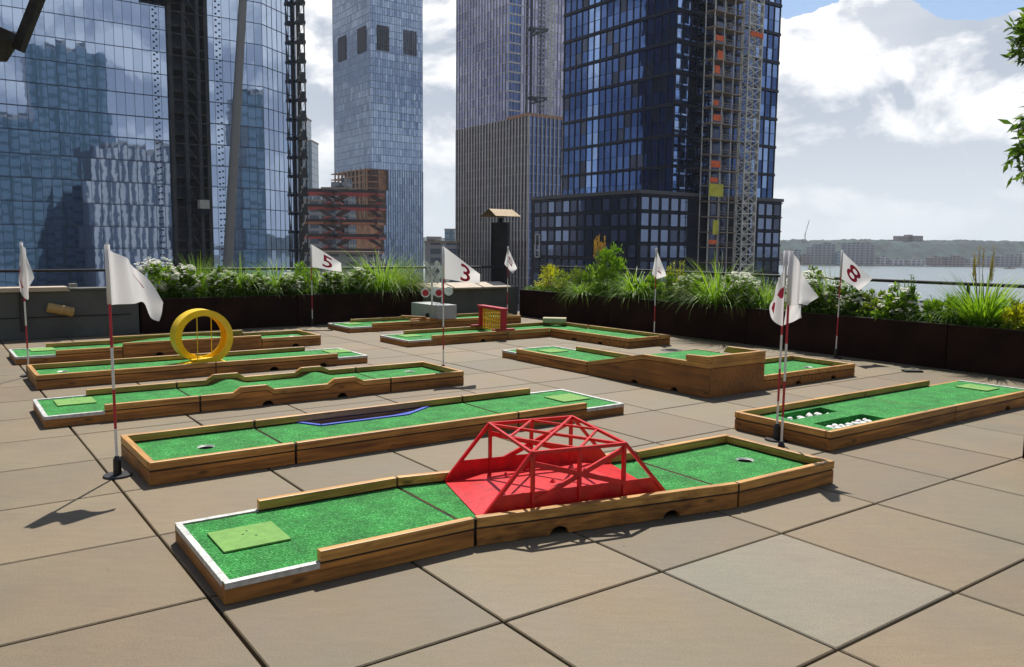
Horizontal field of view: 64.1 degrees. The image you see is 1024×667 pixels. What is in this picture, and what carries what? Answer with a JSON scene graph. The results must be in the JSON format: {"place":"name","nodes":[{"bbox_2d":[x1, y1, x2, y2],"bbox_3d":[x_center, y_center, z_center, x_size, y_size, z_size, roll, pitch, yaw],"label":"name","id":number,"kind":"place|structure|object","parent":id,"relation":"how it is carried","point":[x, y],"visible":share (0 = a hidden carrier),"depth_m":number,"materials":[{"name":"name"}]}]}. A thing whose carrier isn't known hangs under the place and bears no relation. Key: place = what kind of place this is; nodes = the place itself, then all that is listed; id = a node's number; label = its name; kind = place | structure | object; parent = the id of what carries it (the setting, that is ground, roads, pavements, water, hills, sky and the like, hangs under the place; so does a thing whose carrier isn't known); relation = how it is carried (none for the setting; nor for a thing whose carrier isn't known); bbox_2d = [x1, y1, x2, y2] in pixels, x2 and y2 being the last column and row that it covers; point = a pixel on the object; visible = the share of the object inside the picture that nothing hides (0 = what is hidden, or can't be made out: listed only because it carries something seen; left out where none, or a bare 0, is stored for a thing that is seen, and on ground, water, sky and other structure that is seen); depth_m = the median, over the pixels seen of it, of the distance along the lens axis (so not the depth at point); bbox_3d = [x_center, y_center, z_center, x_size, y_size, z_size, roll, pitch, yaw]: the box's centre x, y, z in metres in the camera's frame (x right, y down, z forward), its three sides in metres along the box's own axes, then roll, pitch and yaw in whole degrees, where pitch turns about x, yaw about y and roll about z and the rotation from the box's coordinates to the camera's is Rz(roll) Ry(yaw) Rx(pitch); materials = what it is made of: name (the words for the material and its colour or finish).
{"place":"outdoors","nodes":[
{"label":"outdoors","id":0,"kind":"place"},
{"bbox_2d":[178,250,224,296],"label":"ornamental grass","id":1,"kind":"object","parent":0,"point":[203,287],"depth_m":14.50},
{"bbox_2d":[202,255,278,297],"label":"ornamental grass","id":2,"kind":"object","parent":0,"point":[240,275],"depth_m":14.71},
{"bbox_2d":[299,199,325,247],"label":"office block","id":3,"kind":"structure","parent":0,"point":[316,214],"depth_m":416.78,"materials":[{"name":"concrete"}]},
{"bbox_2d":[304,251,381,290],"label":"office block","id":4,"kind":"structure","parent":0,"point":[368,258],"depth_m":261.02,"materials":[{"name":"concrete"}]},
{"bbox_2d":[331,0,422,282],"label":"tapered glass tower","id":5,"kind":"structure","parent":0,"point":[378,88],"depth_m":492.29,"materials":[{"name":"blue glass"}]},
{"bbox_2d":[424,238,459,282],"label":"office block","id":6,"kind":"structure","parent":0,"point":[433,247],"depth_m":358.34,"materials":[{"name":"concrete"}]},
{"bbox_2d":[0,311,1023,666],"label":"terrace floor","id":7,"kind":"structure","parent":0,"point":[906,549],"depth_m":3.99,"materials":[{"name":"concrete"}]},
{"bbox_2d":[0,0,45,61],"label":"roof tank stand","id":8,"kind":"object","parent":7,"relation":"on","point":[11,41],"visible":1,"depth_m":8.91,"materials":[{"name":"metal"}]},
{"bbox_2d":[19,242,33,376],"bbox_3d":[-5.462,-0.271,9.186,0.179,1.514,0.179,6,8,39],"label":"golf flag","id":9,"kind":"object","parent":7,"relation":"on","point":[26,276],"visible":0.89,"depth_m":9.14,"materials":[{"name":"white plastic"}]},
{"bbox_2d":[0,283,139,340],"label":"parapet wall","id":10,"kind":"structure","parent":7,"relation":"on","point":[90,317],"depth_m":12.95,"materials":[{"name":"beige stone"}]},
{"bbox_2d":[46,303,74,316],"bbox_3d":[-7.080,-0.372,12.834,0.390,0.230,0.150,-4,8,-36],"label":"foam cylinder","id":11,"kind":"object","parent":10,"relation":"attached to","point":[60,309],"visible":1,"depth_m":12.78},
{"bbox_2d":[102,243,162,479],"bbox_3d":[-2.454,0.178,5.266,0.410,1.514,0.180,1,6,0],"label":"golf flag","id":12,"kind":"object","parent":7,"relation":"on","point":[127,282],"visible":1,"depth_m":5.23,"materials":[{"name":"white fabric"}]},
{"bbox_2d":[9,330,320,364],"bbox_3d":[-4.773,0.139,11.611,3.988,0.196,0.908,-4,8,-36],"label":"minigolf course","id":13,"kind":"object","parent":7,"relation":"on","point":[138,345],"visible":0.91,"depth_m":11.31,"materials":[{"name":"green wood"}]},
{"bbox_2d":[27,346,367,389],"bbox_3d":[-3.639,0.362,9.854,3.728,0.148,0.908,-4,8,-35],"label":"minigolf course","id":14,"kind":"object","parent":7,"relation":"on","point":[67,374],"visible":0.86,"depth_m":9.49,"materials":[{"name":"green wood"}]},
{"bbox_2d":[170,308,232,364],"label":"loop ramp","id":15,"kind":"structure","parent":14,"relation":"on","point":[219,353],"depth_m":9.66,"materials":[{"name":"yellow plastic"}]},
{"bbox_2d":[138,295,296,333],"bbox_3d":[-5.298,-0.390,14.703,2.690,0.578,0.764,-4,8,-36],"label":"planter","id":16,"kind":"object","parent":7,"relation":"on","point":[239,312],"visible":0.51,"depth_m":14.47,"materials":[{"name":"brown metal"}]},
{"bbox_2d":[135,257,180,297],"bbox_3d":[-6.109,-0.891,14.049,0.859,0.857,0.876,3,7,22],"label":"flowering bush","id":17,"kind":"object","parent":16,"relation":"on","point":[156,273],"visible":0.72,"depth_m":13.92,"materials":[{"name":"green plant"}]},
{"bbox_2d":[159,263,203,297],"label":"flowering bush","id":18,"kind":"object","parent":16,"relation":"on","point":[185,285],"visible":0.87,"depth_m":14.22,"materials":[{"name":"green plant"}]},
{"bbox_2d":[204,264,239,298],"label":"flowering bush","id":19,"kind":"object","parent":16,"relation":"on","point":[228,280],"visible":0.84,"depth_m":14.50,"materials":[{"name":"green plant"}]},
{"bbox_2d":[240,271,274,298],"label":"flowering bush","id":20,"kind":"object","parent":16,"relation":"on","point":[258,279],"visible":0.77,"depth_m":14.79,"materials":[{"name":"green plant"}]},
{"bbox_2d":[240,255,317,297],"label":"ornamental grass","id":21,"kind":"object","parent":16,"relation":"on","point":[274,283],"depth_m":15.10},
{"bbox_2d":[275,270,305,297],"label":"flowering bush","id":22,"kind":"object","parent":16,"relation":"on","point":[294,283],"visible":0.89,"depth_m":15.16,"materials":[{"name":"green plant"}]},
{"bbox_2d":[33,361,463,427],"bbox_3d":[-2.430,0.528,8.188,4.028,0.196,0.908,-4,7,-35],"label":"minigolf course","id":23,"kind":"object","parent":7,"relation":"on","point":[221,391],"visible":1,"depth_m":7.89,"materials":[{"name":"green wood"}]},
{"bbox_2d":[0,266,503,292],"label":"railing","id":24,"kind":"object","parent":7,"relation":"on","point":[93,270],"visible":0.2,"depth_m":15.12,"materials":[{"name":"black metal"}]},
{"bbox_2d":[308,244,341,326],"bbox_3d":[-3.469,-0.890,15.145,0.651,1.515,0.180,1,6,0],"label":"golf flag","id":25,"kind":"object","parent":7,"relation":"on","point":[321,259],"visible":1,"depth_m":15.09,"materials":[{"name":"white plastic"}]},
{"bbox_2d":[294,291,422,325],"bbox_3d":[-3.116,-0.537,16.270,2.660,0.578,0.764,-4,8,-36],"label":"planter","id":26,"kind":"object","parent":7,"relation":"on","point":[336,308],"visible":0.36,"depth_m":15.82,"materials":[{"name":"brown metal"}]},
{"bbox_2d":[158,286,419,297],"bbox_3d":[-4.202,-0.761,15.444,5.410,0.252,0.790,-4,8,-36],"label":"ground cover","id":27,"kind":"object","parent":26,"relation":"on","point":[347,290],"visible":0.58,"depth_m":14.80,"materials":[{"name":"green plant"}]},
{"bbox_2d":[290,260,323,293],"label":"shrub","id":28,"kind":"object","parent":26,"relation":"on","point":[306,280],"visible":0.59,"depth_m":15.69,"materials":[{"name":"green plant"}]},
{"bbox_2d":[318,271,344,294],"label":"flowering bush","id":29,"kind":"object","parent":26,"relation":"on","point":[336,279],"visible":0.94,"depth_m":15.62,"materials":[{"name":"green plant"}]},
{"bbox_2d":[344,264,377,292],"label":"flowering bush","id":30,"kind":"object","parent":26,"relation":"on","point":[355,275],"visible":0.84,"depth_m":16.04,"materials":[{"name":"green plant"}]},
{"bbox_2d":[335,243,439,299],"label":"ornamental grass","id":31,"kind":"object","parent":26,"relation":"on","point":[381,283],"depth_m":16.22,"materials":[{"name":"plant"}]},
{"bbox_2d":[380,258,445,300],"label":"ornamental grass","id":32,"kind":"object","parent":26,"relation":"on","point":[415,284],"depth_m":16.57,"materials":[{"name":"green plant"}]},
{"bbox_2d":[121,388,623,485],"bbox_3d":[-0.885,0.730,6.667,4.068,0.148,0.908,-4,8,-36],"label":"minigolf course","id":33,"kind":"object","parent":7,"relation":"on","point":[152,458],"visible":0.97,"depth_m":6.23,"materials":[{"name":"green wood"}]},
{"bbox_2d":[328,312,520,332],"bbox_3d":[-1.576,-0.228,15.546,3.708,0.148,0.908,-4,8,-36],"label":"minigolf course","id":34,"kind":"object","parent":7,"relation":"on","point":[380,324],"visible":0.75,"depth_m":15.04,"materials":[{"name":"green wood"}]},
{"bbox_2d":[411,302,456,319],"bbox_3d":[-1.496,-0.441,15.581,0.427,0.260,0.980,-4,8,-36],"label":"signal box","id":35,"kind":"object","parent":34,"relation":"on","point":[429,310],"visible":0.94,"depth_m":15.29,"materials":[{"name":"grey plastic"}]},
{"bbox_2d":[421,261,442,304],"bbox_3d":[-1.489,-0.944,15.235,0.420,0.813,0.068,-1,6,-12],"label":"crossing sign","id":36,"kind":"object","parent":35,"relation":"on","point":[426,292],"visible":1,"depth_m":15.21,"materials":[{"name":"white plastic"}]},
{"bbox_2d":[442,246,479,365],"bbox_3d":[-0.629,-0.256,9.485,0.511,1.514,0.180,0,6,-3],"label":"golf flag","id":37,"kind":"object","parent":7,"relation":"on","point":[455,267],"visible":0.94,"depth_m":9.42,"materials":[{"name":"white plastic"}]},
{"bbox_2d":[416,281,517,313],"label":"parapet wall","id":38,"kind":"structure","parent":7,"relation":"on","point":[466,297],"depth_m":17.62,"materials":[{"name":"beige stone"}]},
{"bbox_2d":[481,209,520,285],"bbox_3d":[-0.278,-1.227,19.279,0.720,3.370,0.640,-4,8,-36],"label":"chimney stack","id":39,"kind":"object","parent":7,"relation":"on","point":[500,236],"visible":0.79,"depth_m":19.02,"materials":[{"name":"black metal"}]},
{"bbox_2d":[175,434,833,604],"bbox_3d":[0.180,0.943,4.771,3.911,0.148,1.039,-3,7,-28],"label":"minigolf course","id":40,"kind":"object","parent":7,"relation":"on","point":[277,544],"visible":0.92,"depth_m":4.34,"materials":[{"name":"green wood"}]},
{"bbox_2d":[505,247,516,313],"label":"golf flag","id":41,"kind":"object","parent":7,"relation":"on","point":[510,264],"visible":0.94,"depth_m":16.84,"materials":[{"name":"white plastic"}]},
{"bbox_2d":[380,322,669,347],"bbox_3d":[0.201,0.073,12.898,3.638,0.148,2.788,-4,8,-36],"label":"minigolf course","id":42,"kind":"object","parent":7,"relation":"on","point":[623,338],"visible":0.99,"depth_m":13.17,"materials":[{"name":"green wood"}]},
{"bbox_2d":[470,305,514,330],"bbox_3d":[-0.329,-0.247,13.644,0.400,0.410,0.900,-3,7,-28],"label":"gate obstacle","id":43,"kind":"object","parent":42,"relation":"on","point":[485,315],"visible":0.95,"depth_m":13.60,"materials":[{"name":"red paint"}]},
{"bbox_2d":[519,289,617,326],"bbox_3d":[1.302,-0.568,16.961,0.764,0.578,2.845,-4,8,-36],"label":"planter","id":44,"kind":"object","parent":7,"relation":"on","point":[542,304],"visible":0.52,"depth_m":16.61,"materials":[{"name":"brown metal"}]},
{"bbox_2d":[534,263,561,290],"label":"shrub","id":45,"kind":"object","parent":44,"relation":"on","point":[552,269],"visible":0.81,"depth_m":17.56,"materials":[{"name":"yellow plant"}]},
{"bbox_2d":[550,265,587,292],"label":"shrub","id":46,"kind":"object","parent":44,"relation":"on","point":[568,277],"visible":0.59,"depth_m":17.02,"materials":[{"name":"green plant"}]},
{"bbox_2d":[555,277,596,304],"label":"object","id":47,"kind":"object","parent":44,"relation":"on","point":[576,291],"depth_m":16.24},
{"bbox_2d":[569,264,599,289],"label":"shrub","id":48,"kind":"object","parent":44,"relation":"on","point":[586,275],"visible":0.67,"depth_m":16.67,"materials":[{"name":"green plant"}]},
{"bbox_2d":[568,235,619,294],"bbox_3d":[1.742,-1.372,16.580,1.392,1.272,1.386,1,6,4],"label":"feather reed","id":49,"kind":"object","parent":44,"relation":"on","point":[596,245],"visible":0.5,"depth_m":16.53,"materials":[{"name":"green plant"}]},
{"bbox_2d":[588,241,630,295],"bbox_3d":[1.903,-1.247,16.202,0.896,1.211,0.919,-2,7,-25],"label":"shrub","id":50,"kind":"object","parent":44,"relation":"on","point":[605,254],"visible":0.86,"depth_m":16.07,"materials":[{"name":"green plant"}]},
{"bbox_2d":[652,248,665,332],"bbox_3d":[2.369,-0.640,13.349,0.254,1.514,0.180,-2,7,-22],"label":"golf flag","id":51,"kind":"object","parent":7,"relation":"on","point":[658,271],"visible":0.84,"depth_m":13.28,"materials":[{"name":"white plastic"}]},
{"bbox_2d":[502,346,854,397],"bbox_3d":[2.002,0.206,10.530,2.660,0.424,3.638,-4,8,-36],"label":"minigolf course","id":52,"kind":"object","parent":7,"relation":"on","point":[704,373],"visible":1,"depth_m":9.07,"materials":[{"name":"brown wood"}]},
{"bbox_2d":[608,297,753,343],"bbox_3d":[3.080,-0.288,14.511,0.764,0.578,3.205,-4,8,-36],"label":"planter","id":53,"kind":"object","parent":7,"relation":"on","point":[719,323],"visible":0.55,"depth_m":14.10,"materials":[{"name":"brown metal"}]},
{"bbox_2d":[595,267,674,310],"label":"ornamental grass","id":54,"kind":"object","parent":53,"relation":"on","point":[628,288],"depth_m":15.19,"materials":[{"name":"plant"}]},
{"bbox_2d":[633,273,664,297],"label":"shrub","id":55,"kind":"object","parent":53,"relation":"on","point":[644,286],"visible":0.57,"depth_m":15.00,"materials":[{"name":"green plant"}]},
{"bbox_2d":[647,270,675,302],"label":"shrub","id":56,"kind":"object","parent":53,"relation":"on","point":[660,289],"visible":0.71,"depth_m":14.63,"materials":[{"name":"green plant"}]},
{"bbox_2d":[669,273,708,302],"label":"flowering bush","id":57,"kind":"object","parent":53,"relation":"on","point":[679,290],"visible":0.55,"depth_m":14.14,"materials":[{"name":"green plant"}]},
{"bbox_2d":[657,257,773,319],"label":"ornamental grass","id":58,"kind":"object","parent":53,"relation":"on","point":[709,294],"depth_m":13.53,"materials":[{"name":"plant"}]},
{"bbox_2d":[718,271,763,306],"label":"flowering bush","id":59,"kind":"object","parent":53,"relation":"on","point":[744,286],"visible":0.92,"depth_m":13.25,"materials":[{"name":"green plant"}]},
{"bbox_2d":[523,284,1023,332],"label":"ground cover","id":60,"kind":"object","parent":53,"relation":"on","point":[908,318],"visible":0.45,"depth_m":12.11,"materials":[{"name":"green plant"}]},
{"bbox_2d":[765,249,787,442],"bbox_3d":[2.114,0.097,6.445,0.179,1.514,0.179,4,7,28],"label":"golf flag","id":61,"kind":"object","parent":7,"relation":"on","point":[776,308],"visible":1,"depth_m":6.42,"materials":[{"name":"white fabric"}]},
{"bbox_2d":[539,265,1023,317],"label":"railing","id":62,"kind":"object","parent":7,"relation":"on","point":[878,280],"visible":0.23,"depth_m":12.01,"materials":[{"name":"black metal"}]},
{"bbox_2d":[778,249,817,447],"bbox_3d":[2.006,0.160,5.848,0.285,1.514,0.180,1,6,0],"label":"golf flag","id":63,"kind":"object","parent":7,"relation":"on","point":[800,290],"visible":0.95,"depth_m":5.81,"materials":[{"name":"white fabric"}]},
{"bbox_2d":[829,249,871,358],"bbox_3d":[4.705,-0.406,11.374,0.522,1.514,0.180,1,6,0],"label":"golf flag","id":64,"kind":"object","parent":7,"relation":"on","point":[852,273],"visible":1,"depth_m":11.32,"materials":[{"name":"white plastic"}]},
{"bbox_2d":[746,308,962,368],"bbox_3d":[4.941,0.005,11.949,0.764,0.578,3.125,-4,8,-36],"label":"planter","id":65,"kind":"object","parent":7,"relation":"on","point":[917,343],"visible":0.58,"depth_m":11.44,"materials":[{"name":"brown metal"}]},
{"bbox_2d":[723,269,786,308],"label":"ornamental grass","id":66,"kind":"object","parent":65,"relation":"on","point":[768,298],"depth_m":13.06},
{"bbox_2d":[785,264,832,312],"bbox_3d":[4.516,-0.624,12.460,0.791,0.863,0.794,5,8,39],"label":"flowering bush","id":67,"kind":"object","parent":65,"relation":"on","point":[812,269],"visible":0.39,"depth_m":12.29,"materials":[{"name":"green plant"}]},
{"bbox_2d":[821,277,865,316],"bbox_3d":[4.832,-0.505,11.908,0.693,0.733,0.653,6,8,43],"label":"flowering bush","id":68,"kind":"object","parent":65,"relation":"on","point":[855,298],"visible":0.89,"depth_m":11.82,"materials":[{"name":"green plant"}]},
{"bbox_2d":[858,288,885,317],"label":"shrub","id":69,"kind":"object","parent":65,"relation":"on","point":[869,303],"visible":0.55,"depth_m":11.59,"materials":[{"name":"green plant"}]},
{"bbox_2d":[871,281,925,321],"bbox_3d":[5.310,-0.387,11.201,0.584,0.670,0.583,-3,7,-33],"label":"flowering bush","id":70,"kind":"object","parent":65,"relation":"on","point":[892,304],"visible":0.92,"depth_m":11.14,"materials":[{"name":"green plant"}]},
{"bbox_2d":[920,293,960,323],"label":"shrub","id":71,"kind":"object","parent":65,"relation":"on","point":[929,307],"visible":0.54,"depth_m":10.82,"materials":[{"name":"green plant"}]},
{"bbox_2d":[911,286,973,323],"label":"ornamental grass","id":72,"kind":"object","parent":65,"relation":"on","point":[952,317],"depth_m":10.66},
{"bbox_2d":[734,380,1023,450],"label":"minigolf course","id":73,"kind":"object","parent":7,"relation":"on","point":[893,410],"visible":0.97,"depth_m":7.26,"materials":[{"name":"green wood"}]},
{"bbox_2d":[946,324,1023,378],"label":"planter","id":74,"kind":"object","parent":7,"relation":"on","point":[984,350],"visible":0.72,"depth_m":10.07,"materials":[{"name":"brown metal"}]},
{"bbox_2d":[938,245,998,324],"bbox_3d":[6.139,-0.623,10.748,1.255,1.110,1.240,-2,7,-26],"label":"feather reed","id":75,"kind":"object","parent":74,"relation":"on","point":[974,274],"visible":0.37,"depth_m":10.68,"materials":[{"name":"green plant"}]},
{"bbox_2d":[999,298,1023,329],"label":"shrub","id":76,"kind":"object","parent":74,"relation":"on","point":[1014,315],"visible":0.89,"depth_m":9.91,"materials":[{"name":"yellow plant"}]},
{"bbox_2d":[998,7,1023,457],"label":"potted tree","id":77,"kind":"object","parent":7,"relation":"on","point":[1017,151],"visible":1,"depth_m":5.74,"materials":[{"name":"green plant"}]},
{"bbox_2d":[444,415,665,515],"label":"truss bridge","id":78,"kind":"structure","parent":0,"point":[554,474],"depth_m":4.70,"materials":[{"name":"red paint"}]},
{"bbox_2d":[295,0,1023,240],"label":"sky","id":79,"kind":"structure","parent":0,"point":[888,125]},
{"bbox_2d":[423,282,958,317],"bbox_3d":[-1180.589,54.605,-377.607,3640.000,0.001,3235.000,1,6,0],"label":"city street","id":80,"kind":"structure","parent":0,"point":[920,305],"depth_m":371.05,"materials":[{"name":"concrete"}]},
{"bbox_2d":[0,0,299,294],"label":"mirror glass tower","id":81,"kind":"structure","parent":80,"relation":"on","point":[115,123],"depth_m":151.66,"materials":[{"name":"blue glass"}]},
{"bbox_2d":[194,200,209,213],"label":"hoist car","id":82,"kind":"object","parent":81,"relation":"attached to","point":[203,207],"visible":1,"depth_m":156.32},
{"bbox_2d":[222,0,246,276],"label":"crane boom","id":83,"kind":"object","parent":80,"relation":"on","point":[233,159],"visible":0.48,"depth_m":146.63,"materials":[{"name":"metal"}]},
{"bbox_2d":[295,0,309,285],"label":"construction hoist","id":84,"kind":"object","parent":80,"relation":"on","point":[301,96],"visible":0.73,"depth_m":174.91,"materials":[{"name":"metal"}]},
{"bbox_2d":[297,115,311,198],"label":"apartment tower","id":85,"kind":"structure","parent":80,"relation":"on","point":[308,125],"depth_m":592.12,"materials":[{"name":"concrete"}]},
{"bbox_2d":[304,140,318,198],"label":"apartment tower","id":86,"kind":"structure","parent":80,"relation":"on","point":[312,167],"depth_m":590.48,"materials":[{"name":"concrete"}]},
{"bbox_2d":[321,178,355,248],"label":"office block","id":87,"kind":"structure","parent":80,"relation":"on","point":[346,183],"depth_m":427.35,"materials":[{"name":"concrete"}]},
{"bbox_2d":[298,188,386,266],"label":"honeycomb stair structure","id":88,"kind":"object","parent":80,"relation":"on","point":[342,194],"visible":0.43,"depth_m":293.64,"materials":[{"name":"orange metal"}]},
{"bbox_2d":[455,0,564,304],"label":"setback fin tower","id":89,"kind":"structure","parent":80,"relation":"on","point":[508,151],"depth_m":364.09,"materials":[{"name":"grey glass"}]},
{"bbox_2d":[529,0,555,115],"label":"construction hoist","id":90,"kind":"object","parent":89,"relation":"attached to","point":[543,30],"visible":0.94,"depth_m":361.92,"materials":[{"name":"metal"}]},
{"bbox_2d":[530,185,783,303],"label":"black podium building","id":91,"kind":"structure","parent":80,"relation":"on","point":[640,226],"depth_m":174.95,"materials":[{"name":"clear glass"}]},
{"bbox_2d":[534,259,776,298],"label":"lower windows","id":92,"kind":"structure","parent":91,"relation":"in","point":[631,265],"depth_m":183.57,"materials":[{"name":"blue glass"}]},
{"bbox_2d":[561,0,781,197],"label":"navy glass tower","id":93,"kind":"structure","parent":91,"relation":"on","point":[633,71],"depth_m":183.22,"materials":[{"name":"glass"}]},
{"bbox_2d":[696,0,746,287],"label":"scaffold bay","id":94,"kind":"object","parent":80,"relation":"on","point":[724,59],"visible":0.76,"depth_m":172.29,"materials":[{"name":"metal"}]},
{"bbox_2d":[731,0,764,300],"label":"lattice hoist","id":95,"kind":"object","parent":80,"relation":"on","point":[760,35],"visible":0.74,"depth_m":176.42,"materials":[{"name":"metal"}]},
{"bbox_2d":[423,261,1023,305],"bbox_3d":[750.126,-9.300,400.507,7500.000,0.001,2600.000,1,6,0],"label":"river","id":96,"kind":"structure","parent":0,"point":[964,274],"depth_m":809.72,"materials":[{"name":"grey liquid"}]},
{"bbox_2d":[423,237,1023,264],"bbox_3d":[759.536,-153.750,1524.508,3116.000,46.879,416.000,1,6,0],"label":"hills","id":97,"kind":"structure","parent":0,"point":[965,248],"depth_m":1411.32,"materials":[{"name":"plant"}]},
{"bbox_2d":[888,235,922,241],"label":"hilltop building","id":98,"kind":"structure","parent":97,"relation":"on","point":[907,238],"depth_m":1492.48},
{"bbox_2d":[423,260,1023,266],"bbox_3d":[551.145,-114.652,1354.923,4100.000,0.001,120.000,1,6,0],"label":"bank","id":99,"kind":"structure","parent":0,"point":[901,265],"depth_m":1305.46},
{"bbox_2d":[813,243,834,264],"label":"building","id":100,"kind":"structure","parent":99,"relation":"on","point":[826,253],"depth_m":1318.42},
{"bbox_2d":[841,242,864,264],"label":"building","id":101,"kind":"structure","parent":99,"relation":"on","point":[854,251],"depth_m":1319.04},
{"bbox_2d":[863,243,875,264],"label":"building","id":102,"kind":"structure","parent":99,"relation":"on","point":[869,253],"depth_m":1321.34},
{"bbox_2d":[941,255,964,265],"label":"building","id":103,"kind":"structure","parent":99,"relation":"on","point":[954,260],"depth_m":1310.62,"materials":[{"name":"brick"}]},
{"bbox_2d":[994,254,1019,266],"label":"building","id":104,"kind":"structure","parent":99,"relation":"on","point":[1003,260],"depth_m":1312.36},
{"bbox_2d":[804,262,880,313],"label":"ornamental grass","id":105,"kind":"object","parent":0,"point":[821,292],"depth_m":12.07,"materials":[{"name":"green plant"}]},
{"bbox_2d":[921,268,1023,327],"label":"ornamental grass","id":106,"kind":"object","parent":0,"point":[990,311],"depth_m":10.25,"materials":[{"name":"plant"}]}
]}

